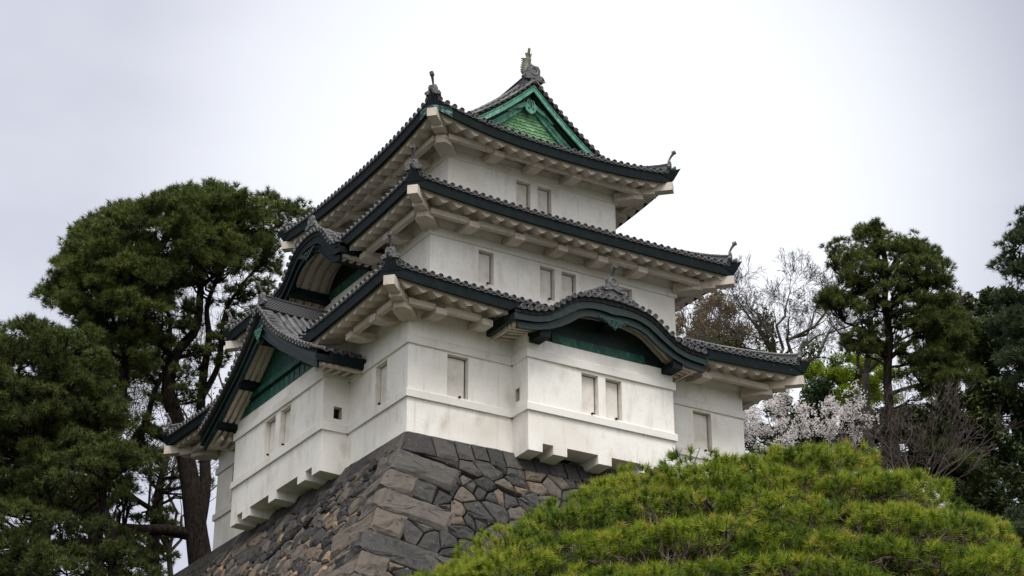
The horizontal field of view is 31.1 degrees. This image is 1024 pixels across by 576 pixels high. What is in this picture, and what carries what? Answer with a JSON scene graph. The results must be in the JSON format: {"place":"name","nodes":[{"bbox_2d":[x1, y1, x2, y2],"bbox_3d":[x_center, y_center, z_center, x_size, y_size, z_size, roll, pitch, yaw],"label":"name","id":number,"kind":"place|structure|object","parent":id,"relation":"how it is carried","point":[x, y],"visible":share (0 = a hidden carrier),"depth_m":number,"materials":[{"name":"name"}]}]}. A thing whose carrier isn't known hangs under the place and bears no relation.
{"place":"outdoors","nodes":[
{"label":"outdoors","id":0,"kind":"place"},
{"bbox_2d":[0,433,173,575],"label":"pine tree","id":1,"kind":"object","parent":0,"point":[23,550],"visible":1,"depth_m":73.75,"materials":[{"name":"green plant"}]},
{"bbox_2d":[0,0,1023,575],"label":"sky","id":2,"kind":"structure","parent":0,"point":[790,125],"materials":[{"name":"white"}]},
{"bbox_2d":[1000,503,1023,547],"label":"pine tree","id":3,"kind":"object","parent":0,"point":[1018,528],"visible":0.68,"depth_m":74.82,"materials":[{"name":"green plant"}]},
{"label":"terrace","id":4,"kind":"structure","parent":0,"visible":0},
{"bbox_2d":[0,311,140,574],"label":"pine tree","id":5,"kind":"object","parent":4,"relation":"on","point":[61,391],"visible":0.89,"depth_m":78.54,"materials":[{"name":"green plant"}]},
{"bbox_2d":[6,339,166,574],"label":"pine tree","id":6,"kind":"object","parent":4,"relation":"on","point":[151,350],"visible":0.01,"depth_m":98.88,"materials":[{"name":"green plant"}]},
{"bbox_2d":[111,455,215,574],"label":"pine tree","id":7,"kind":"object","parent":4,"relation":"on","point":[153,512],"visible":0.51,"depth_m":99.86,"materials":[{"name":"green plant"}]},
{"bbox_2d":[109,318,232,575],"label":"twiggy tree","id":8,"kind":"object","parent":4,"relation":"on","point":[178,542],"visible":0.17,"depth_m":103.30,"materials":[{"name":"grey plant"}]},
{"bbox_2d":[27,176,316,565],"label":"pine tree","id":9,"kind":"object","parent":4,"relation":"on","point":[209,232],"visible":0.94,"depth_m":88.09,"materials":[{"name":"green plant"}]},
{"bbox_2d":[128,262,265,418],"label":"twiggy tree","id":10,"kind":"object","parent":4,"relation":"on","point":[186,294],"visible":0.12,"depth_m":115.50,"materials":[{"name":"grey plant"}]},
{"bbox_2d":[675,291,752,344],"bbox_3d":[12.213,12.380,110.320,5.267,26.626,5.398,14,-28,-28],"label":"ochre tree","id":11,"kind":"object","parent":4,"relation":"on","point":[702,318],"visible":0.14,"depth_m":114.15,"materials":[{"name":"brown plant"}]},
{"bbox_2d":[676,247,882,447],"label":"bare tree","id":12,"kind":"object","parent":4,"relation":"on","point":[766,333],"visible":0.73,"depth_m":103.30,"materials":[{"name":"grey plant"}]},
{"bbox_2d":[746,374,840,452],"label":"evergreen shrub","id":13,"kind":"object","parent":4,"relation":"on","point":[817,391],"visible":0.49,"depth_m":95.87,"materials":[{"name":"green plant"}]},
{"bbox_2d":[743,381,879,457],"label":"cherry tree","id":14,"kind":"object","parent":4,"relation":"on","point":[819,430],"visible":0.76,"depth_m":89.73,"materials":[{"name":"white plant"}]},
{"bbox_2d":[744,404,963,482],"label":"evergreen shrub","id":15,"kind":"object","parent":4,"relation":"on","point":[749,448],"visible":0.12,"depth_m":100.63,"materials":[{"name":"green plant"}]},
{"bbox_2d":[804,352,905,472],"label":"yellow green tree","id":16,"kind":"object","parent":4,"relation":"on","point":[846,375],"visible":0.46,"depth_m":101.35,"materials":[{"name":"green plant"}]},
{"bbox_2d":[810,273,980,473],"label":"bare tree","id":17,"kind":"object","parent":4,"relation":"on","point":[867,369],"visible":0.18,"depth_m":97.01,"materials":[{"name":"brown plant"}]},
{"bbox_2d":[811,216,989,489],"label":"pine tree","id":18,"kind":"object","parent":4,"relation":"on","point":[937,317],"visible":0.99,"depth_m":92.61,"materials":[{"name":"green plant"}]},
{"bbox_2d":[832,371,1022,497],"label":"bare bush","id":19,"kind":"object","parent":4,"relation":"on","point":[899,455],"visible":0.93,"depth_m":82.47,"materials":[{"name":"brown plant"}]},
{"bbox_2d":[895,285,1023,543],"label":"evergreen tree","id":20,"kind":"object","parent":4,"relation":"on","point":[990,392],"visible":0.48,"depth_m":99.08,"materials":[{"name":"green plant"}]},
{"bbox_2d":[935,462,1023,549],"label":"evergreen tree","id":21,"kind":"object","parent":4,"relation":"on","point":[985,492],"visible":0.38,"depth_m":89.31,"materials":[{"name":"green plant"}]},
{"bbox_2d":[982,203,1023,394],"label":"pine tree","id":22,"kind":"object","parent":4,"relation":"on","point":[1005,323],"visible":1,"depth_m":85.50,"materials":[{"name":"green plant"}]},
{"label":"ground","id":23,"kind":"structure","parent":0,"visible":0},
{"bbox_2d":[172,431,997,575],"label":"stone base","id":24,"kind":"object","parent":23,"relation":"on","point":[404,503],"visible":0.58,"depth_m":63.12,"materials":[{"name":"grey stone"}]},
{"bbox_2d":[160,48,811,549],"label":"castle keep","id":25,"kind":"structure","parent":24,"relation":"on","point":[486,276],"depth_m":70.71,"materials":[{"name":"paint"}]},
{"bbox_2d":[230,466,233,502],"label":"window","id":26,"kind":"structure","parent":25,"relation":"in","point":[233,466],"depth_m":77.12,"materials":[{"name":"paint"}]},
{"bbox_2d":[264,415,275,457],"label":"window","id":27,"kind":"structure","parent":25,"relation":"in","point":[270,424],"depth_m":72.13,"materials":[{"name":"paint"}]},
{"bbox_2d":[279,404,290,447],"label":"window","id":28,"kind":"structure","parent":25,"relation":"in","point":[285,413],"depth_m":71.05,"materials":[{"name":"paint"}]},
{"bbox_2d":[375,360,386,407],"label":"window","id":29,"kind":"structure","parent":25,"relation":"in","point":[381,370],"depth_m":66.96,"materials":[{"name":"paint"}]},
{"bbox_2d":[447,354,467,399],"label":"window","id":30,"kind":"structure","parent":25,"relation":"in","point":[457,366],"depth_m":66.23,"materials":[{"name":"paint"}]},
{"bbox_2d":[478,250,493,284],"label":"window","id":31,"kind":"structure","parent":25,"relation":"in","point":[485,259],"depth_m":71.00,"materials":[{"name":"paint"}]},
{"bbox_2d":[516,180,530,209],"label":"window","id":32,"kind":"structure","parent":25,"relation":"in","point":[522,188],"depth_m":75.54,"materials":[{"name":"paint"}]},
{"bbox_2d":[538,186,551,213],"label":"window","id":33,"kind":"structure","parent":25,"relation":"in","point":[544,194],"depth_m":76.02,"materials":[{"name":"paint"}]},
{"bbox_2d":[540,266,554,300],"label":"window","id":34,"kind":"structure","parent":25,"relation":"in","point":[547,275],"depth_m":72.33,"materials":[{"name":"paint"}]},
{"bbox_2d":[562,271,575,298],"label":"window","id":35,"kind":"structure","parent":25,"relation":"in","point":[568,279],"depth_m":72.90,"materials":[{"name":"paint"}]},
{"bbox_2d":[581,372,598,415],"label":"window","id":36,"kind":"structure","parent":25,"relation":"in","point":[590,404],"depth_m":67.76,"materials":[{"name":"paint"}]},
{"bbox_2d":[605,378,621,420],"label":"window","id":37,"kind":"structure","parent":25,"relation":"in","point":[613,388],"depth_m":68.26,"materials":[{"name":"paint"}]},
{"bbox_2d":[619,286,631,298],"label":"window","id":38,"kind":"structure","parent":25,"relation":"in","point":[628,291],"depth_m":74.31,"materials":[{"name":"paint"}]},
{"bbox_2d":[693,410,711,451],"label":"window","id":39,"kind":"structure","parent":25,"relation":"in","point":[701,420],"depth_m":71.45,"materials":[{"name":"paint"}]},
{"bbox_2d":[402,436,1023,575],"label":"clipped pine tree","id":40,"kind":"object","parent":23,"relation":"on","point":[844,519],"visible":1,"depth_m":17.80,"materials":[{"name":"green plant"}]}
]}

